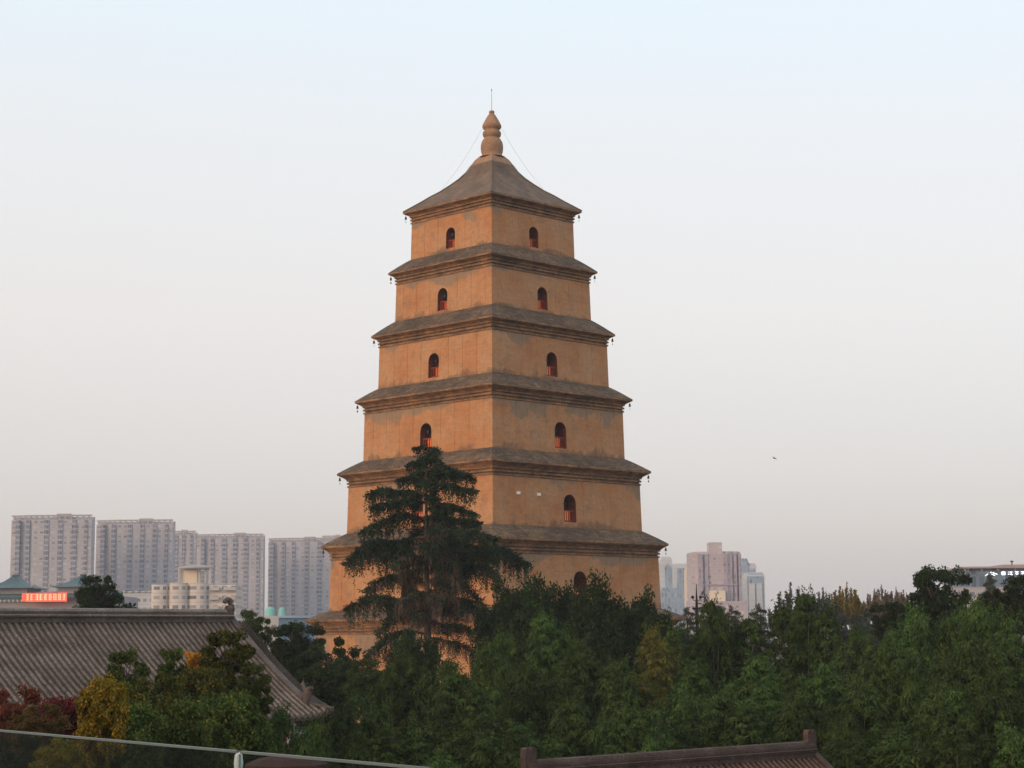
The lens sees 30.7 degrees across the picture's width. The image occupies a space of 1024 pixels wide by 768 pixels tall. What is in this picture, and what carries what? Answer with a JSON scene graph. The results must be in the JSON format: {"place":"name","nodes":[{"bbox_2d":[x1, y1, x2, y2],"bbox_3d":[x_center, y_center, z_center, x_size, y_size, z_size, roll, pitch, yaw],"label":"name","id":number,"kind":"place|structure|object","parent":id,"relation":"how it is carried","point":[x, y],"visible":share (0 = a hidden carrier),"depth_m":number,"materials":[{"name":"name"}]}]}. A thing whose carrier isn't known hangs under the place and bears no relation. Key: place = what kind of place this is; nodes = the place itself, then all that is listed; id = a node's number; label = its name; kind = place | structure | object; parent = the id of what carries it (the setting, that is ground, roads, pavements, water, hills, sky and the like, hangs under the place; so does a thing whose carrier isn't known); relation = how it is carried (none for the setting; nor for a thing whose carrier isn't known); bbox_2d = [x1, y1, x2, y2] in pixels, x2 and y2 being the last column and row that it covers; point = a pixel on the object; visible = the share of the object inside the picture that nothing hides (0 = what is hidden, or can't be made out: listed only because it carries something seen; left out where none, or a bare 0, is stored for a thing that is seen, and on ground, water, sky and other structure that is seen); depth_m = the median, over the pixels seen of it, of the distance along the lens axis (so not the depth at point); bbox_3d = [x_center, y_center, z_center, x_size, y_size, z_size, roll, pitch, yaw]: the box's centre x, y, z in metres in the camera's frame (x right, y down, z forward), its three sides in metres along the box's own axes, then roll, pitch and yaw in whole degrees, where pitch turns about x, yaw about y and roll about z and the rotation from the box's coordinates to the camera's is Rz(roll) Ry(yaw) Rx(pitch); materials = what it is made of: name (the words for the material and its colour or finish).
{"place":"outdoors","nodes":[
{"label":"outdoors","id":0,"kind":"place"},
{"bbox_2d":[10,514,94,591],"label":"apartment tower","id":1,"kind":"structure","parent":0,"point":[53,550],"depth_m":1067.34,"materials":[{"name":"concrete"}]},
{"bbox_2d":[0,574,137,607],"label":"green roof hall","id":2,"kind":"structure","parent":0,"point":[13,588],"depth_m":480.10,"materials":[{"name":"blue tile"}]},
{"bbox_2d":[22,593,66,601],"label":"sign board","id":3,"kind":"object","parent":2,"relation":"attached to","point":[41,597],"visible":1,"depth_m":473.90,"materials":[{"name":"red"}]},
{"bbox_2d":[95,518,175,590],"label":"apartment tower","id":4,"kind":"structure","parent":0,"point":[136,556],"depth_m":1116.83,"materials":[{"name":"concrete"}]},
{"bbox_2d":[0,597,333,767],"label":"temple hall","id":5,"kind":"structure","parent":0,"point":[52,652],"depth_m":78.10,"materials":[{"name":"tile"}]},
{"bbox_2d":[175,530,197,582],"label":"apartment tower","id":6,"kind":"structure","parent":0,"point":[185,547],"depth_m":1296.27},
{"bbox_2d":[151,565,242,621],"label":"round bay building","id":7,"kind":"structure","parent":0,"point":[190,591],"depth_m":618.32,"materials":[{"name":"concrete"}]},
{"bbox_2d":[0,729,430,767],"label":"glass railing","id":8,"kind":"object","parent":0,"point":[245,752],"visible":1,"depth_m":6.63,"materials":[{"name":"metal"}]},
{"bbox_2d":[196,533,264,620],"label":"apartment tower","id":9,"kind":"structure","parent":0,"point":[237,559],"depth_m":1235.40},
{"bbox_2d":[245,755,327,767],"bbox_3d":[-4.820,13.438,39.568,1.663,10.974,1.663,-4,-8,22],"label":"parasol","id":10,"kind":"object","parent":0,"point":[274,762],"visible":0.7,"depth_m":39.72,"materials":[{"name":"fabric"}]},
{"bbox_2d":[268,537,333,615],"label":"apartment tower","id":11,"kind":"structure","parent":0,"point":[298,577],"depth_m":1284.04,"materials":[{"name":"concrete"}]},
{"bbox_2d":[0,0,1023,640],"label":"sky","id":12,"kind":"structure","parent":0,"point":[800,224],"materials":[{"name":"white"}]},
{"bbox_2d":[289,642,827,735],"bbox_3d":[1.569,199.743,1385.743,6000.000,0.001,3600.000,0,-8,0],"label":"ground","id":13,"kind":"structure","parent":0,"point":[300,732],"depth_m":290.50,"materials":[{"name":"soil"}]},
{"bbox_2d":[0,734,41,767],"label":"garden tree","id":14,"kind":"object","parent":13,"relation":"on","point":[8,759],"visible":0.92,"depth_m":43.10,"materials":[{"name":"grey plant"}]},
{"bbox_2d":[0,682,45,750],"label":"maple tree","id":15,"kind":"object","parent":13,"relation":"on","point":[8,709],"visible":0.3,"depth_m":57.05,"materials":[{"name":"red plant"}]},
{"bbox_2d":[3,700,73,755],"bbox_3d":[-12.963,14.620,50.649,1.931,11.961,1.887,2,-8,-18],"label":"maple tree","id":16,"kind":"object","parent":13,"relation":"on","point":[29,720],"visible":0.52,"depth_m":50.98,"materials":[{"name":"red plant"}]},
{"bbox_2d":[28,737,84,767],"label":"garden tree","id":17,"kind":"object","parent":13,"relation":"on","point":[58,755],"visible":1,"depth_m":41.04,"materials":[{"name":"green plant"}]},
{"bbox_2d":[37,694,81,750],"bbox_3d":[-13.342,15.102,54.417,1.806,11.988,2.214,-6,-9,34],"label":"maple tree","id":18,"kind":"object","parent":13,"relation":"on","point":[67,707],"visible":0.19,"depth_m":54.84,"materials":[{"name":"red plant"}]},
{"bbox_2d":[72,574,128,607],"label":"round tree","id":19,"kind":"object","parent":13,"relation":"on","point":[96,595],"visible":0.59,"depth_m":133.58,"materials":[{"name":"green plant"}]},
{"bbox_2d":[72,673,131,767],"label":"garden tree","id":20,"kind":"object","parent":13,"relation":"on","point":[102,711],"visible":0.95,"depth_m":43.97,"materials":[{"name":"yellow plant"}]},
{"bbox_2d":[104,646,152,698],"bbox_3d":[-12.655,15.219,60.555,1.826,13.329,1.613,-4,-8,24],"label":"garden tree","id":21,"kind":"object","parent":13,"relation":"on","point":[129,657],"visible":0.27,"depth_m":61.18,"materials":[{"name":"green plant"}]},
{"bbox_2d":[104,697,166,767],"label":"garden tree","id":22,"kind":"object","parent":13,"relation":"on","point":[143,727],"visible":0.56,"depth_m":46.74,"materials":[{"name":"green plant"}]},
{"bbox_2d":[118,670,187,722],"bbox_3d":[-10.864,14.911,55.649,2.503,12.666,2.562,-3,-8,20],"label":"garden tree","id":23,"kind":"object","parent":13,"relation":"on","point":[162,703],"visible":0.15,"depth_m":56.16,"materials":[{"name":"green plant"}]},
{"bbox_2d":[150,646,188,695],"bbox_3d":[-11.512,15.470,62.556,1.427,13.348,1.615,-8,-10,43],"label":"garden tree","id":24,"kind":"object","parent":13,"relation":"on","point":[172,658],"visible":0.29,"depth_m":63.12,"materials":[{"name":"green plant"}]},
{"bbox_2d":[157,693,232,767],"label":"garden tree","id":25,"kind":"object","parent":13,"relation":"on","point":[189,727],"visible":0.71,"depth_m":48.68,"materials":[{"name":"green plant"}]},
{"bbox_2d":[175,663,233,704],"bbox_3d":[-9.754,15.224,58.583,2.045,12.793,2.508,-6,-9,35],"label":"garden tree","id":26,"kind":"object","parent":13,"relation":"on","point":[195,684],"visible":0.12,"depth_m":58.86,"materials":[{"name":"green plant"}]},
{"bbox_2d":[195,625,259,694],"bbox_3d":[-9.711,15.141,62.644,2.319,13.992,2.625,3,-8,-25],"label":"garden tree","id":27,"kind":"object","parent":13,"relation":"on","point":[240,653],"visible":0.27,"depth_m":63.13,"materials":[{"name":"green plant"}]},
{"bbox_2d":[197,687,276,767],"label":"garden tree","id":28,"kind":"object","parent":13,"relation":"on","point":[242,720],"visible":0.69,"depth_m":52.68,"materials":[{"name":"green plant"}]},
{"bbox_2d":[233,662,275,724],"bbox_3d":[-8.473,15.460,60.537,1.325,12.786,1.500,5,-9,-35],"label":"garden tree","id":29,"kind":"object","parent":13,"relation":"on","point":[253,683],"visible":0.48,"depth_m":61.10,"materials":[{"name":"green plant"}]},
{"bbox_2d":[238,609,276,647],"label":"round tree","id":30,"kind":"object","parent":13,"relation":"on","point":[254,624],"visible":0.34,"depth_m":126.66,"materials":[{"name":"green plant"}]},
{"bbox_2d":[266,699,322,757],"bbox_3d":[-8.041,16.601,64.388,2.840,11.376,2.351,2,-8,-20],"label":"bamboo clump","id":31,"kind":"object","parent":13,"relation":"on","point":[281,722],"visible":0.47,"depth_m":64.81,"materials":[{"name":"green plant"}]},
{"bbox_2d":[267,620,326,743],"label":"round tree","id":32,"kind":"object","parent":13,"relation":"on","point":[285,653],"visible":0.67,"depth_m":123.98,"materials":[{"name":"green plant"}]},
{"bbox_2d":[302,707,338,767],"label":"bamboo clump","id":33,"kind":"object","parent":13,"relation":"on","point":[323,747],"visible":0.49,"depth_m":70.60,"materials":[{"name":"green plant"}]},
{"bbox_2d":[293,665,349,731],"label":"round tree","id":34,"kind":"object","parent":13,"relation":"on","point":[326,691],"visible":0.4,"depth_m":104.09,"materials":[{"name":"green plant"}]},
{"bbox_2d":[295,635,363,704],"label":"round tree","id":35,"kind":"object","parent":13,"relation":"on","point":[312,655],"visible":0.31,"depth_m":114.64,"materials":[{"name":"green plant"}]},
{"bbox_2d":[322,698,367,758],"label":"bamboo clump","id":36,"kind":"object","parent":13,"relation":"on","point":[341,714],"visible":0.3,"depth_m":86.49,"materials":[{"name":"green plant"}]},
{"bbox_2d":[330,729,373,767],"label":"bamboo clump","id":37,"kind":"object","parent":13,"relation":"on","point":[355,752],"visible":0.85,"depth_m":60.81,"materials":[{"name":"green plant"}]},
{"bbox_2d":[325,685,391,746],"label":"bamboo clump","id":38,"kind":"object","parent":13,"relation":"on","point":[362,699],"visible":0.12,"depth_m":90.75,"materials":[{"name":"green plant"}]},
{"bbox_2d":[341,658,382,709],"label":"round tree","id":39,"kind":"object","parent":13,"relation":"on","point":[358,676],"visible":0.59,"depth_m":110.14,"materials":[{"name":"green plant"}]},
{"bbox_2d":[345,705,412,767],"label":"bamboo clump","id":40,"kind":"object","parent":13,"relation":"on","point":[385,744],"visible":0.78,"depth_m":81.85,"materials":[{"name":"green plant"}]},
{"bbox_2d":[369,642,433,752],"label":"bamboo clump","id":41,"kind":"object","parent":13,"relation":"on","point":[396,698],"visible":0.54,"depth_m":104.00,"materials":[{"name":"green plant"}]},
{"bbox_2d":[385,625,444,755],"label":"juniper tree","id":42,"kind":"object","parent":13,"relation":"on","point":[431,654],"visible":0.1,"depth_m":122.38,"materials":[{"name":"green plant"}]},
{"bbox_2d":[396,717,468,767],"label":"bamboo clump","id":43,"kind":"object","parent":13,"relation":"on","point":[419,734],"visible":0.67,"depth_m":82.33,"materials":[{"name":"green plant"}]},
{"bbox_2d":[338,443,534,669],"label":"cedar tree","id":44,"kind":"object","parent":13,"relation":"on","point":[450,558],"visible":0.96,"depth_m":137.17,"materials":[{"name":"green plant"}]},
{"bbox_2d":[407,650,472,748],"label":"bamboo clump","id":45,"kind":"object","parent":13,"relation":"on","point":[430,686],"visible":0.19,"depth_m":102.45,"materials":[{"name":"green plant"}]},
{"bbox_2d":[413,663,497,765],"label":"bamboo clump","id":46,"kind":"object","parent":13,"relation":"on","point":[473,700],"visible":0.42,"depth_m":88.20,"materials":[{"name":"green plant"}]},
{"bbox_2d":[443,709,527,767],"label":"bamboo clump","id":47,"kind":"object","parent":13,"relation":"on","point":[475,723],"visible":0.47,"depth_m":82.35,"materials":[{"name":"green plant"}]},
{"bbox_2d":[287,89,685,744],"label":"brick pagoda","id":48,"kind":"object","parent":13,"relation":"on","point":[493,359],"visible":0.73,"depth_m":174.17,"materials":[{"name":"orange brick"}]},
{"bbox_2d":[458,727,516,767],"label":"bamboo clump","id":49,"kind":"object","parent":13,"relation":"on","point":[484,753],"visible":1,"depth_m":74.34,"materials":[{"name":"green plant"}]},
{"bbox_2d":[451,637,527,737],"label":"bamboo clump","id":50,"kind":"object","parent":13,"relation":"on","point":[500,674],"visible":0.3,"depth_m":97.97,"materials":[{"name":"green plant"}]},
{"bbox_2d":[470,575,523,676],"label":"juniper tree","id":51,"kind":"object","parent":13,"relation":"on","point":[485,623],"visible":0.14,"depth_m":132.28,"materials":[{"name":"green plant"}]},
{"bbox_2d":[470,622,533,684],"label":"bamboo clump","id":52,"kind":"object","parent":13,"relation":"on","point":[513,649],"visible":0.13,"depth_m":108.66,"materials":[{"name":"green plant"}]},
{"bbox_2d":[503,717,561,767],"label":"bamboo clump","id":53,"kind":"object","parent":13,"relation":"on","point":[525,732],"visible":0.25,"depth_m":84.42,"materials":[{"name":"green plant"}]},
{"bbox_2d":[493,658,573,747],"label":"bamboo clump","id":54,"kind":"object","parent":13,"relation":"on","point":[541,707],"visible":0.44,"depth_m":92.49,"materials":[{"name":"green plant"}]},
{"bbox_2d":[508,571,578,738],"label":"juniper tree","id":55,"kind":"object","parent":13,"relation":"on","point":[528,598],"visible":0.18,"depth_m":130.38,"materials":[{"name":"green plant"}]},
{"bbox_2d":[521,602,577,739],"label":"bamboo clump","id":56,"kind":"object","parent":13,"relation":"on","point":[554,642],"visible":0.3,"depth_m":106.63,"materials":[{"name":"green plant"}]},
{"bbox_2d":[537,692,611,757],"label":"bamboo clump","id":57,"kind":"object","parent":13,"relation":"on","point":[562,743],"visible":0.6,"depth_m":87.90,"materials":[{"name":"green plant"}]},
{"bbox_2d":[552,632,620,741],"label":"bamboo clump","id":58,"kind":"object","parent":13,"relation":"on","point":[576,667],"visible":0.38,"depth_m":103.75,"materials":[{"name":"green plant"}]},
{"bbox_2d":[558,567,633,746],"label":"juniper tree","id":59,"kind":"object","parent":13,"relation":"on","point":[599,620],"visible":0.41,"depth_m":129.18,"materials":[{"name":"green plant"}]},
{"bbox_2d":[587,653,661,750],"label":"bamboo clump","id":60,"kind":"object","parent":13,"relation":"on","point":[619,682],"visible":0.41,"depth_m":93.76,"materials":[{"name":"green plant"}]},
{"bbox_2d":[584,696,679,755],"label":"bamboo clump","id":61,"kind":"object","parent":13,"relation":"on","point":[630,717],"visible":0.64,"depth_m":86.32,"materials":[{"name":"green plant"}]},
{"bbox_2d":[616,670,668,731],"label":"bamboo clump","id":62,"kind":"object","parent":13,"relation":"on","point":[645,689],"visible":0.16,"depth_m":94.48,"materials":[{"name":"green plant"}]},
{"bbox_2d":[619,583,672,680],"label":"juniper tree","id":63,"kind":"object","parent":13,"relation":"on","point":[641,613],"visible":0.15,"depth_m":129.86,"materials":[{"name":"green plant"}]},
{"bbox_2d":[633,622,683,705],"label":"bamboo clump","id":64,"kind":"object","parent":13,"relation":"on","point":[662,660],"visible":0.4,"depth_m":109.91,"materials":[{"name":"green plant"}]},
{"bbox_2d":[634,682,718,749],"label":"bamboo clump","id":65,"kind":"object","parent":13,"relation":"on","point":[683,733],"visible":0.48,"depth_m":90.19,"materials":[{"name":"green plant"}]},
{"bbox_2d":[520,730,833,767],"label":"gate hall","id":66,"kind":"structure","parent":13,"relation":"on","point":[804,753],"depth_m":69.51,"materials":[{"name":"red tile"}]},
{"bbox_2d":[652,619,712,692],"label":"bamboo clump","id":67,"kind":"object","parent":13,"relation":"on","point":[678,640],"visible":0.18,"depth_m":114.75,"materials":[{"name":"green plant"}]},
{"bbox_2d":[664,658,724,741],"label":"bamboo clump","id":68,"kind":"object","parent":13,"relation":"on","point":[689,673],"visible":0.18,"depth_m":96.49,"materials":[{"name":"green plant"}]},
{"bbox_2d":[681,589,745,710],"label":"bamboo clump","id":69,"kind":"object","parent":13,"relation":"on","point":[717,622],"visible":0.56,"depth_m":115.64,"materials":[{"name":"green plant"}]},
{"bbox_2d":[687,684,768,748],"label":"bamboo clump","id":70,"kind":"object","parent":13,"relation":"on","point":[732,727],"visible":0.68,"depth_m":88.03,"materials":[{"name":"green plant"}]},
{"bbox_2d":[714,609,768,710],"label":"bamboo clump","id":71,"kind":"object","parent":13,"relation":"on","point":[737,644],"visible":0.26,"depth_m":116.53,"materials":[{"name":"green plant"}]},
{"bbox_2d":[715,647,785,728],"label":"bamboo clump","id":72,"kind":"object","parent":13,"relation":"on","point":[760,667],"visible":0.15,"depth_m":96.51,"materials":[{"name":"green plant"}]},
{"bbox_2d":[738,675,803,743],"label":"bamboo clump","id":73,"kind":"object","parent":13,"relation":"on","point":[762,691],"visible":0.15,"depth_m":90.53,"materials":[{"name":"green plant"}]},
{"bbox_2d":[760,597,823,716],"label":"bamboo clump","id":74,"kind":"object","parent":13,"relation":"on","point":[781,616],"visible":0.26,"depth_m":114.46,"materials":[{"name":"green plant"}]},
{"bbox_2d":[758,688,840,752],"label":"bamboo clump","id":75,"kind":"object","parent":13,"relation":"on","point":[796,705],"visible":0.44,"depth_m":86.45,"materials":[{"name":"green plant"}]},
{"bbox_2d":[779,584,844,716],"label":"bamboo clump","id":76,"kind":"object","parent":13,"relation":"on","point":[819,642],"visible":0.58,"depth_m":112.33,"materials":[{"name":"green plant"}]},
{"bbox_2d":[796,657,863,751],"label":"bamboo clump","id":77,"kind":"object","parent":13,"relation":"on","point":[818,688],"visible":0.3,"depth_m":93.85,"materials":[{"name":"green plant"}]},
{"bbox_2d":[830,582,864,630],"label":"spiky tree","id":78,"kind":"object","parent":13,"relation":"on","point":[854,607],"visible":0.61,"depth_m":266.89,"materials":[{"name":"brown plant"}]},
{"bbox_2d":[818,722,884,767],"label":"bamboo clump","id":79,"kind":"object","parent":13,"relation":"on","point":[854,752],"visible":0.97,"depth_m":74.23,"materials":[{"name":"green plant"}]},
{"bbox_2d":[828,613,881,670],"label":"hazy tree","id":80,"kind":"object","parent":13,"relation":"on","point":[843,620],"visible":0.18,"depth_m":207.11,"materials":[{"name":"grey plant"}]},
{"bbox_2d":[822,619,888,726],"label":"bamboo clump","id":81,"kind":"object","parent":13,"relation":"on","point":[861,639],"visible":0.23,"depth_m":110.14,"materials":[{"name":"green plant"}]},
{"bbox_2d":[820,678,912,766],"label":"bamboo clump","id":82,"kind":"object","parent":13,"relation":"on","point":[866,718],"visible":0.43,"depth_m":84.29,"materials":[{"name":"green plant"}]},
{"bbox_2d":[869,600,913,646],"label":"round tree","id":83,"kind":"object","parent":13,"relation":"on","point":[895,609],"visible":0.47,"depth_m":122.41,"materials":[{"name":"green plant"}]},
{"bbox_2d":[847,633,936,749],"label":"bamboo clump","id":84,"kind":"object","parent":13,"relation":"on","point":[905,693],"visible":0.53,"depth_m":92.37,"materials":[{"name":"green plant"}]},
{"bbox_2d":[866,726,932,767],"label":"bamboo clump","id":85,"kind":"object","parent":13,"relation":"on","point":[893,749],"visible":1,"depth_m":72.17,"materials":[{"name":"green plant"}]},
{"bbox_2d":[875,600,947,737],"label":"bamboo clump","id":86,"kind":"object","parent":13,"relation":"on","point":[915,619],"visible":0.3,"depth_m":106.60,"materials":[{"name":"green plant"}]},
{"bbox_2d":[901,564,972,650],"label":"round tree","id":87,"kind":"object","parent":13,"relation":"on","point":[933,598],"visible":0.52,"depth_m":124.25,"materials":[{"name":"green plant"}]},
{"bbox_2d":[907,676,984,765],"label":"bamboo clump","id":88,"kind":"object","parent":13,"relation":"on","point":[935,707],"visible":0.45,"depth_m":82.50,"materials":[{"name":"green plant"}]},
{"bbox_2d":[923,610,973,739],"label":"bamboo clump","id":89,"kind":"object","parent":13,"relation":"on","point":[947,626],"visible":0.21,"depth_m":106.65,"materials":[{"name":"green plant"}]},
{"bbox_2d":[925,635,999,736],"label":"bamboo clump","id":90,"kind":"object","parent":13,"relation":"on","point":[969,669],"visible":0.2,"depth_m":90.59,"materials":[{"name":"green plant"}]},
{"bbox_2d":[917,712,1010,767],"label":"bamboo clump","id":91,"kind":"object","parent":13,"relation":"on","point":[956,732],"visible":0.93,"depth_m":70.61,"materials":[{"name":"green plant"}]},
{"bbox_2d":[945,592,997,689],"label":"bamboo clump","id":92,"kind":"object","parent":13,"relation":"on","point":[975,628],"visible":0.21,"depth_m":104.74,"materials":[{"name":"green plant"}]},
{"bbox_2d":[953,721,1023,767],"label":"bamboo clump","id":93,"kind":"object","parent":13,"relation":"on","point":[1012,740],"visible":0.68,"depth_m":70.45,"materials":[{"name":"green plant"}]},
{"bbox_2d":[964,664,1023,764],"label":"bamboo clump","id":94,"kind":"object","parent":13,"relation":"on","point":[990,699],"visible":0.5,"depth_m":81.92,"materials":[{"name":"green plant"}]},
{"bbox_2d":[968,638,1023,737],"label":"bamboo clump","id":95,"kind":"object","parent":13,"relation":"on","point":[996,657],"visible":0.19,"depth_m":90.70,"materials":[{"name":"green plant"}]},
{"bbox_2d":[981,574,1023,642],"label":"round tree","id":96,"kind":"object","parent":13,"relation":"on","point":[1013,597],"visible":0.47,"depth_m":120.73,"materials":[{"name":"green plant"}]},
{"bbox_2d":[987,605,1023,703],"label":"bamboo clump","id":97,"kind":"object","parent":13,"relation":"on","point":[1011,625],"visible":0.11,"depth_m":102.83,"materials":[{"name":"green plant"}]},
{"bbox_2d":[659,557,678,626],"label":"office tower","id":98,"kind":"structure","parent":0,"point":[669,594],"depth_m":1140.42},
{"bbox_2d":[672,564,686,628],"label":"office tower","id":99,"kind":"structure","parent":0,"point":[678,576],"depth_m":1193.36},
{"bbox_2d":[686,542,747,640],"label":"pink tower","id":100,"kind":"structure","parent":0,"point":[713,569],"depth_m":995.34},
{"bbox_2d":[742,572,765,650],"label":"office tower","id":101,"kind":"structure","parent":0,"point":[753,589],"depth_m":1092.87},
{"bbox_2d":[943,560,1023,643],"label":"office building","id":102,"kind":"structure","parent":0,"point":[979,579],"depth_m":517.36,"materials":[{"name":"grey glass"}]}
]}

